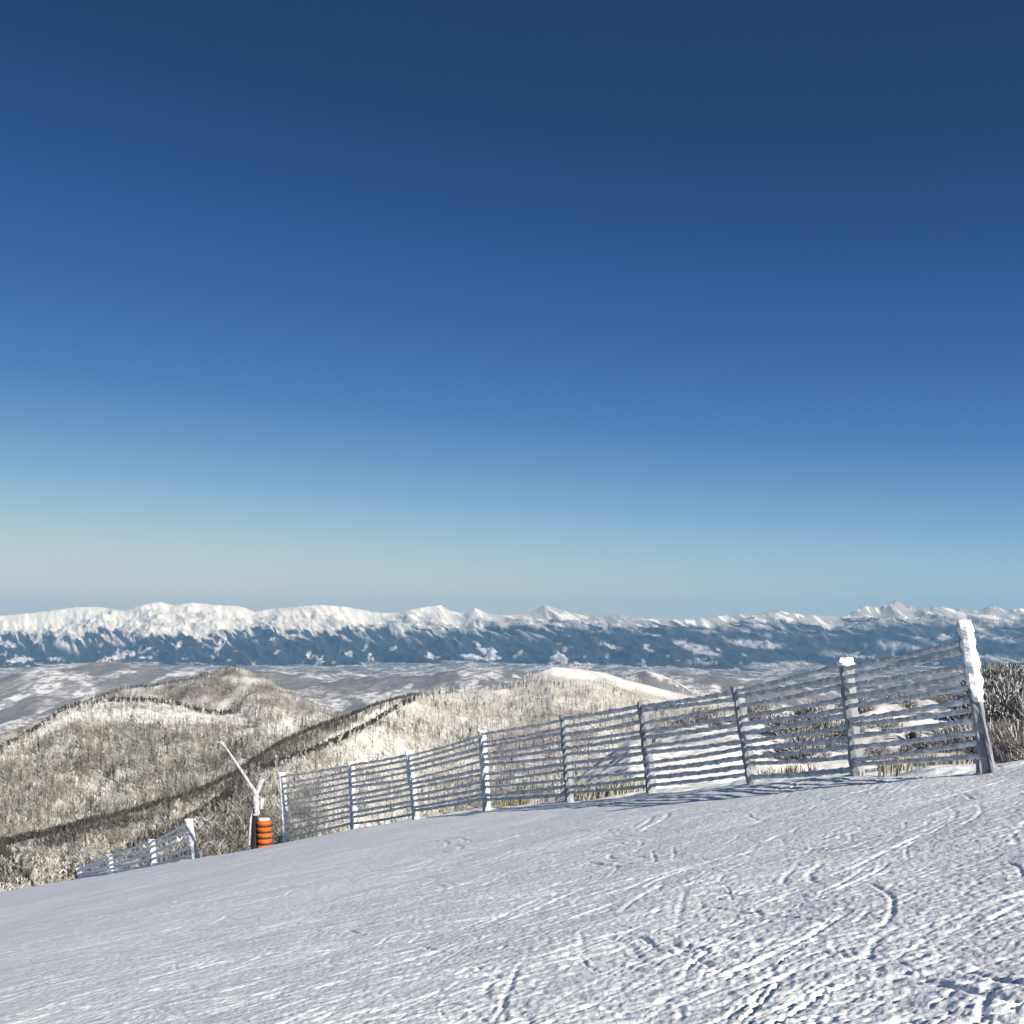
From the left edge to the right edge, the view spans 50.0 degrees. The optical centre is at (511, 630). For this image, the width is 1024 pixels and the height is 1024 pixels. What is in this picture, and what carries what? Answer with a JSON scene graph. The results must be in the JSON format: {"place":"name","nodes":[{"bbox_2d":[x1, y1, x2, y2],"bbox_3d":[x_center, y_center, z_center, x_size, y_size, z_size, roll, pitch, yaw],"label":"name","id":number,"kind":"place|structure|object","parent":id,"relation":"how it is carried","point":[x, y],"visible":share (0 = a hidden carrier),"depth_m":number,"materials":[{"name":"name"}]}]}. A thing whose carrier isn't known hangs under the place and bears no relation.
{"place":"outdoors","nodes":[
{"label":"outdoors","id":0,"kind":"place"},
{"bbox_2d":[0,701,313,841],"bbox_3d":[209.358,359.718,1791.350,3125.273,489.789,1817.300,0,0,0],"label":"broad hill","id":1,"kind":"structure","parent":0,"point":[289,722],"depth_m":1562.01,"materials":[{"name":"white snow"}]},
{"bbox_2d":[0,696,239,749],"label":"spruce belt","id":2,"kind":"object","parent":1,"relation":"on","point":[194,707],"visible":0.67,"depth_m":1756.07,"materials":[{"name":"plant"}]},
{"bbox_2d":[0,693,333,842],"bbox_3d":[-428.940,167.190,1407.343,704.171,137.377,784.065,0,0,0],"label":"hill forest","id":3,"kind":"object","parent":1,"relation":"on","point":[8,803],"visible":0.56,"depth_m":1492.34,"materials":[{"name":"plant"}]},
{"bbox_2d":[0,667,340,742],"bbox_3d":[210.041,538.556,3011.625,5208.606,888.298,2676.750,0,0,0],"label":"pointed hill","id":4,"kind":"structure","parent":0,"point":[209,701],"depth_m":2732.52,"materials":[{"name":"white snow"}]},
{"bbox_2d":[61,671,209,709],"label":"spruce belt","id":5,"kind":"object","parent":4,"relation":"on","point":[153,685],"visible":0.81,"depth_m":2803.75,"materials":[{"name":"plant"}]},
{"bbox_2d":[0,662,349,747],"bbox_3d":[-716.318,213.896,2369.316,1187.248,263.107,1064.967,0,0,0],"label":"hill forest","id":6,"kind":"object","parent":4,"relation":"on","point":[274,696],"visible":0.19,"depth_m":2723.34,"materials":[{"name":"plant"}]},
{"bbox_2d":[0,695,422,891],"bbox_3d":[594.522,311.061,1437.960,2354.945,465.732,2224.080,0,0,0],"label":"wooded spur","id":7,"kind":"structure","parent":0,"point":[360,716],"depth_m":942.18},
{"bbox_2d":[0,691,449,845],"bbox_3d":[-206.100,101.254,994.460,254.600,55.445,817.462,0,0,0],"label":"spruce belt","id":8,"kind":"object","parent":7,"relation":"on","point":[9,840],"visible":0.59,"depth_m":740.01,"materials":[{"name":"plant"}]},
{"bbox_2d":[0,688,461,891],"bbox_3d":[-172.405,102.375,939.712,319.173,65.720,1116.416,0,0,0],"label":"spur forest","id":9,"kind":"object","parent":7,"relation":"on","point":[44,859],"visible":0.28,"depth_m":612.92,"materials":[{"name":"plant"}]},
{"bbox_2d":[201,667,773,849],"bbox_3d":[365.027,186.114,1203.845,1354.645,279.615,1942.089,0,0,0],"label":"wooded ridge","id":10,"kind":"structure","parent":0,"point":[565,675],"depth_m":1032.16,"materials":[{"name":"white snow"}]},
{"bbox_2d":[165,696,415,829],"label":"spruce belt","id":11,"kind":"object","parent":10,"relation":"on","point":[264,766],"visible":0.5,"depth_m":694.77,"materials":[{"name":"plant"}]},
{"bbox_2d":[71,662,787,879],"bbox_3d":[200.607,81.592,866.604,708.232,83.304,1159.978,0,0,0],"label":"ridge forest","id":12,"kind":"object","parent":10,"relation":"on","point":[226,822],"visible":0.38,"depth_m":702.51,"materials":[{"name":"white plant"}]},
{"bbox_2d":[0,760,1023,1023],"bbox_3d":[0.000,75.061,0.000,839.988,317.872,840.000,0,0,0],"label":"snow ground","id":13,"kind":"structure","parent":0,"point":[870,896],"depth_m":10.49,"materials":[{"name":"white snow"}]},
{"bbox_2d":[76,818,198,878],"bbox_3d":[-23.413,13.915,67.119,0.966,8.978,28.983,0,0,-32],"label":"snow fence","id":14,"kind":"object","parent":13,"relation":"on","point":[191,839],"visible":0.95,"depth_m":63.03,"materials":[{"name":"white wood"}]},
{"bbox_2d":[220,741,282,848],"bbox_3d":[-11.860,7.655,49.950,2.920,5.325,0.686,0,0,0],"label":"snow lance","id":15,"kind":"object","parent":13,"relation":"on","point":[260,835],"visible":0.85,"depth_m":49.88,"materials":[{"name":"white metal"}]},
{"bbox_2d":[277,620,995,842],"bbox_3d":[-0.112,4.629,32.458,2.966,9.609,34.479,0,0,-30],"label":"snow fence","id":16,"kind":"object","parent":13,"relation":"on","point":[855,721],"visible":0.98,"depth_m":25.68,"materials":[{"name":"white wood"}]},
{"bbox_2d":[491,749,973,807],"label":"dry grass","id":17,"kind":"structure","parent":13,"relation":"on","point":[593,796],"depth_m":31.45,"materials":[{"name":"beige plant"}]},
{"bbox_2d":[0,601,1023,670],"bbox_3d":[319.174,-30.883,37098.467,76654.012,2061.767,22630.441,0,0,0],"label":"mountain range","id":18,"kind":"structure","parent":0,"point":[231,635],"depth_m":34604.64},
{"bbox_2d":[0,660,1023,733],"bbox_3d":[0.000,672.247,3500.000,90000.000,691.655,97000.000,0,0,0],"label":"valley floor","id":19,"kind":"structure","parent":0,"point":[28,693],"depth_m":12317.67,"materials":[{"name":"white snow"}]},
{"bbox_2d":[0,0,1023,619],"label":"sky","id":20,"kind":"structure","parent":0,"point":[645,309],"materials":[{"name":"blue"}]},
{"bbox_2d":[553,695,975,800],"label":"snowy bank","id":21,"kind":"structure","parent":0,"point":[879,709],"depth_m":105.82,"materials":[{"name":"white snow"}]},
{"bbox_2d":[651,732,662,743],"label":"shrub","id":22,"kind":"object","parent":21,"relation":"on","point":[654,740],"visible":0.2,"depth_m":118.66,"materials":[{"name":"white plant"}]},
{"bbox_2d":[670,713,695,728],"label":"shrub","id":23,"kind":"object","parent":21,"relation":"on","point":[684,720],"visible":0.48,"depth_m":128.27,"materials":[{"name":"grey plant"}]},
{"bbox_2d":[687,707,718,720],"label":"shrub","id":24,"kind":"object","parent":21,"relation":"on","point":[702,717],"visible":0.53,"depth_m":141.55,"materials":[{"name":"grey plant"}]},
{"bbox_2d":[688,704,717,719],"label":"shrub","id":25,"kind":"object","parent":21,"relation":"on","point":[701,707],"visible":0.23,"depth_m":145.81,"materials":[{"name":"beige plant"}]},
{"bbox_2d":[708,713,727,726],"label":"shrub","id":26,"kind":"object","parent":21,"relation":"on","point":[718,723],"visible":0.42,"depth_m":130.79,"materials":[{"name":"grey plant"}]},
{"bbox_2d":[734,705,766,718],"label":"shrub","id":27,"kind":"object","parent":21,"relation":"on","point":[750,710],"visible":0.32,"depth_m":142.57,"materials":[{"name":"grey plant"}]},
{"bbox_2d":[748,716,764,724],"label":"shrub","id":28,"kind":"object","parent":21,"relation":"on","point":[755,718],"visible":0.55,"depth_m":138.49,"materials":[{"name":"grey plant"}]},
{"bbox_2d":[753,701,771,711],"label":"shrub","id":29,"kind":"object","parent":21,"relation":"on","point":[766,707],"visible":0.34,"depth_m":161.97,"materials":[{"name":"beige plant"}]},
{"bbox_2d":[762,712,799,737],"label":"shrub","id":30,"kind":"object","parent":21,"relation":"on","point":[778,732],"visible":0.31,"depth_m":121.53,"materials":[{"name":"grey plant"}]},
{"bbox_2d":[772,739,791,757],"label":"shrub","id":31,"kind":"object","parent":21,"relation":"on","point":[778,749],"visible":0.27,"depth_m":106.04,"materials":[{"name":"plant"}]},
{"bbox_2d":[784,719,815,731],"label":"shrub","id":32,"kind":"object","parent":21,"relation":"on","point":[802,725],"visible":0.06,"depth_m":125.16,"materials":[{"name":"grey plant"}]},
{"bbox_2d":[776,736,832,763],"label":"shrub","id":33,"kind":"object","parent":21,"relation":"on","point":[800,748],"visible":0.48,"depth_m":103.75,"materials":[{"name":"plant"}]},
{"bbox_2d":[783,725,829,741],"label":"shrub","id":34,"kind":"object","parent":21,"relation":"on","point":[800,729],"visible":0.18,"depth_m":114.63,"materials":[{"name":"plant"}]},
{"bbox_2d":[792,728,824,753],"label":"shrub","id":35,"kind":"object","parent":21,"relation":"on","point":[815,736],"visible":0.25,"depth_m":108.80,"materials":[{"name":"plant"}]},
{"bbox_2d":[796,699,830,724],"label":"shrub","id":36,"kind":"object","parent":21,"relation":"on","point":[812,709],"visible":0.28,"depth_m":135.76,"materials":[{"name":"grey plant"}]},
{"bbox_2d":[814,732,837,746],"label":"shrub","id":37,"kind":"object","parent":21,"relation":"on","point":[823,737],"visible":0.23,"depth_m":111.03,"materials":[{"name":"plant"}]},
{"bbox_2d":[809,714,845,738],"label":"shrub","id":38,"kind":"object","parent":21,"relation":"on","point":[822,725],"visible":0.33,"depth_m":123.12,"materials":[{"name":"white plant"}]},
{"bbox_2d":[825,719,847,744],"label":"shrub","id":39,"kind":"object","parent":21,"relation":"on","point":[839,733],"visible":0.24,"depth_m":123.76,"materials":[{"name":"plant"}]},
{"bbox_2d":[828,742,847,752],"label":"shrub","id":40,"kind":"object","parent":21,"relation":"on","point":[839,744],"visible":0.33,"depth_m":110.10,"materials":[{"name":"plant"}]},
{"bbox_2d":[835,692,872,713],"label":"shrub","id":41,"kind":"object","parent":21,"relation":"on","point":[859,709],"visible":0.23,"depth_m":157.06,"materials":[{"name":"grey plant"}]},
{"bbox_2d":[837,719,874,738],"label":"shrub","id":42,"kind":"object","parent":21,"relation":"on","point":[862,728],"visible":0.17,"depth_m":122.71,"materials":[{"name":"white plant"}]},
{"bbox_2d":[861,705,877,710],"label":"shrub","id":43,"kind":"object","parent":21,"relation":"on","point":[872,707],"visible":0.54,"depth_m":154.28,"materials":[{"name":"grey plant"}]},
{"bbox_2d":[863,747,893,755],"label":"shrub","id":44,"kind":"object","parent":21,"relation":"on","point":[871,751],"visible":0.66,"depth_m":109.34,"materials":[{"name":"plant"}]},
{"bbox_2d":[865,715,903,729],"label":"shrub","id":45,"kind":"object","parent":21,"relation":"on","point":[885,727],"visible":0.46,"depth_m":137.12,"materials":[{"name":"grey plant"}]},
{"bbox_2d":[884,692,906,704],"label":"shrub","id":46,"kind":"object","parent":21,"relation":"on","point":[893,696],"visible":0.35,"depth_m":181.58,"materials":[{"name":"grey plant"}]},
{"bbox_2d":[893,744,915,759],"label":"shrub","id":47,"kind":"object","parent":21,"relation":"on","point":[905,749],"visible":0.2,"depth_m":106.49,"materials":[{"name":"plant"}]},
{"bbox_2d":[897,696,917,708],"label":"shrub","id":48,"kind":"object","parent":21,"relation":"on","point":[907,704],"visible":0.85,"depth_m":164.92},
{"bbox_2d":[904,730,921,738],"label":"shrub","id":49,"kind":"object","parent":21,"relation":"on","point":[912,734],"visible":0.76,"depth_m":124.83,"materials":[{"name":"white plant"}]},
{"bbox_2d":[900,736,942,754],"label":"shrub","id":50,"kind":"object","parent":21,"relation":"on","point":[921,745],"visible":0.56,"depth_m":108.19,"materials":[{"name":"plant"}]},
{"bbox_2d":[929,694,949,701],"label":"shrub","id":51,"kind":"object","parent":21,"relation":"on","point":[935,697],"visible":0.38,"depth_m":183.86,"materials":[{"name":"grey plant"}]},
{"bbox_2d":[935,695,956,703],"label":"shrub","id":52,"kind":"object","parent":21,"relation":"on","point":[940,700],"visible":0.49,"depth_m":173.54,"materials":[{"name":"grey plant"}]},
{"bbox_2d":[951,694,965,699],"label":"shrub","id":53,"kind":"object","parent":21,"relation":"on","point":[960,698],"visible":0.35,"depth_m":174.87,"materials":[{"name":"grey plant"}]},
{"bbox_2d":[951,706,971,719],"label":"shrub","id":54,"kind":"object","parent":21,"relation":"on","point":[960,715],"visible":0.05,"depth_m":122.04,"materials":[{"name":"grey plant"}]},
{"bbox_2d":[925,717,1021,762],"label":"shrub","id":55,"kind":"object","parent":21,"relation":"on","point":[963,739],"visible":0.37,"depth_m":98.14,"materials":[{"name":"plant"}]},
{"bbox_2d":[960,665,999,691],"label":"shrub","id":56,"kind":"object","parent":21,"relation":"on","point":[984,669],"visible":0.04,"depth_m":190.60,"materials":[{"name":"grey plant"}]},
{"bbox_2d":[957,660,1005,681],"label":"shrub","id":57,"kind":"object","parent":21,"relation":"on","point":[986,666],"visible":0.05,"depth_m":196.42,"materials":[{"name":"grey plant"}]},
{"bbox_2d":[955,716,1010,759],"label":"shrub","id":58,"kind":"object","parent":21,"relation":"on","point":[992,731],"visible":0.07,"depth_m":100.33,"materials":[{"name":"plant"}]},
{"bbox_2d":[947,681,1023,729],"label":"shrub","id":59,"kind":"object","parent":21,"relation":"on","point":[990,710],"visible":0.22,"depth_m":114.06,"materials":[{"name":"plant"}]},
{"bbox_2d":[953,716,1017,732],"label":"shrub","id":60,"kind":"object","parent":21,"relation":"on","point":[986,724],"visible":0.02,"depth_m":108.67,"materials":[{"name":"grey plant"}]},
{"bbox_2d":[961,704,1016,730],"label":"shrub","id":61,"kind":"object","parent":21,"relation":"on","point":[995,715],"visible":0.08,"depth_m":112.49,"materials":[{"name":"grey plant"}]},
{"bbox_2d":[962,684,1023,721],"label":"shrub","id":62,"kind":"object","parent":21,"relation":"on","point":[999,698],"visible":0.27,"depth_m":114.51,"materials":[{"name":"plant"}]},
{"bbox_2d":[965,669,1023,694],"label":"shrub","id":63,"kind":"object","parent":21,"relation":"on","point":[991,682],"visible":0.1,"depth_m":147.92,"materials":[{"name":"grey plant"}]},
{"bbox_2d":[980,661,1011,673],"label":"shrub","id":64,"kind":"object","parent":21,"relation":"on","point":[997,667],"visible":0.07,"depth_m":194.23,"materials":[{"name":"grey plant"}]},
{"bbox_2d":[971,742,1023,763],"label":"shrub","id":65,"kind":"object","parent":21,"relation":"on","point":[1003,754],"visible":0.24,"depth_m":92.37,"materials":[{"name":"plant"}]},
{"bbox_2d":[980,661,1022,682],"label":"shrub","id":66,"kind":"object","parent":21,"relation":"on","point":[998,671],"visible":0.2,"depth_m":185.97,"materials":[{"name":"grey plant"}]},
{"bbox_2d":[985,672,1023,703],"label":"shrub","id":67,"kind":"object","parent":21,"relation":"on","point":[1012,682],"visible":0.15,"depth_m":132.05,"materials":[{"name":"grey plant"}]},
{"bbox_2d":[987,716,1023,763],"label":"shrub","id":68,"kind":"object","parent":21,"relation":"on","point":[1014,739],"visible":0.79,"depth_m":91.30,"materials":[{"name":"plant"}]},
{"bbox_2d":[987,714,1023,745],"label":"shrub","id":69,"kind":"object","parent":21,"relation":"on","point":[1016,724],"visible":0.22,"depth_m":97.49,"materials":[{"name":"plant"}]},
{"bbox_2d":[996,667,1023,681],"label":"shrub","id":70,"kind":"object","parent":21,"relation":"on","point":[1007,671],"visible":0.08,"depth_m":169.00,"materials":[{"name":"grey plant"}]},
{"bbox_2d":[998,704,1023,731],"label":"shrub","id":71,"kind":"object","parent":21,"relation":"on","point":[1017,706],"visible":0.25,"depth_m":110.71,"materials":[{"name":"grey plant"}]},
{"bbox_2d":[1008,691,1023,724],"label":"shrub","id":72,"kind":"object","parent":21,"relation":"on","point":[1022,712],"visible":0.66,"depth_m":108.39,"materials":[{"name":"plant"}]}
]}

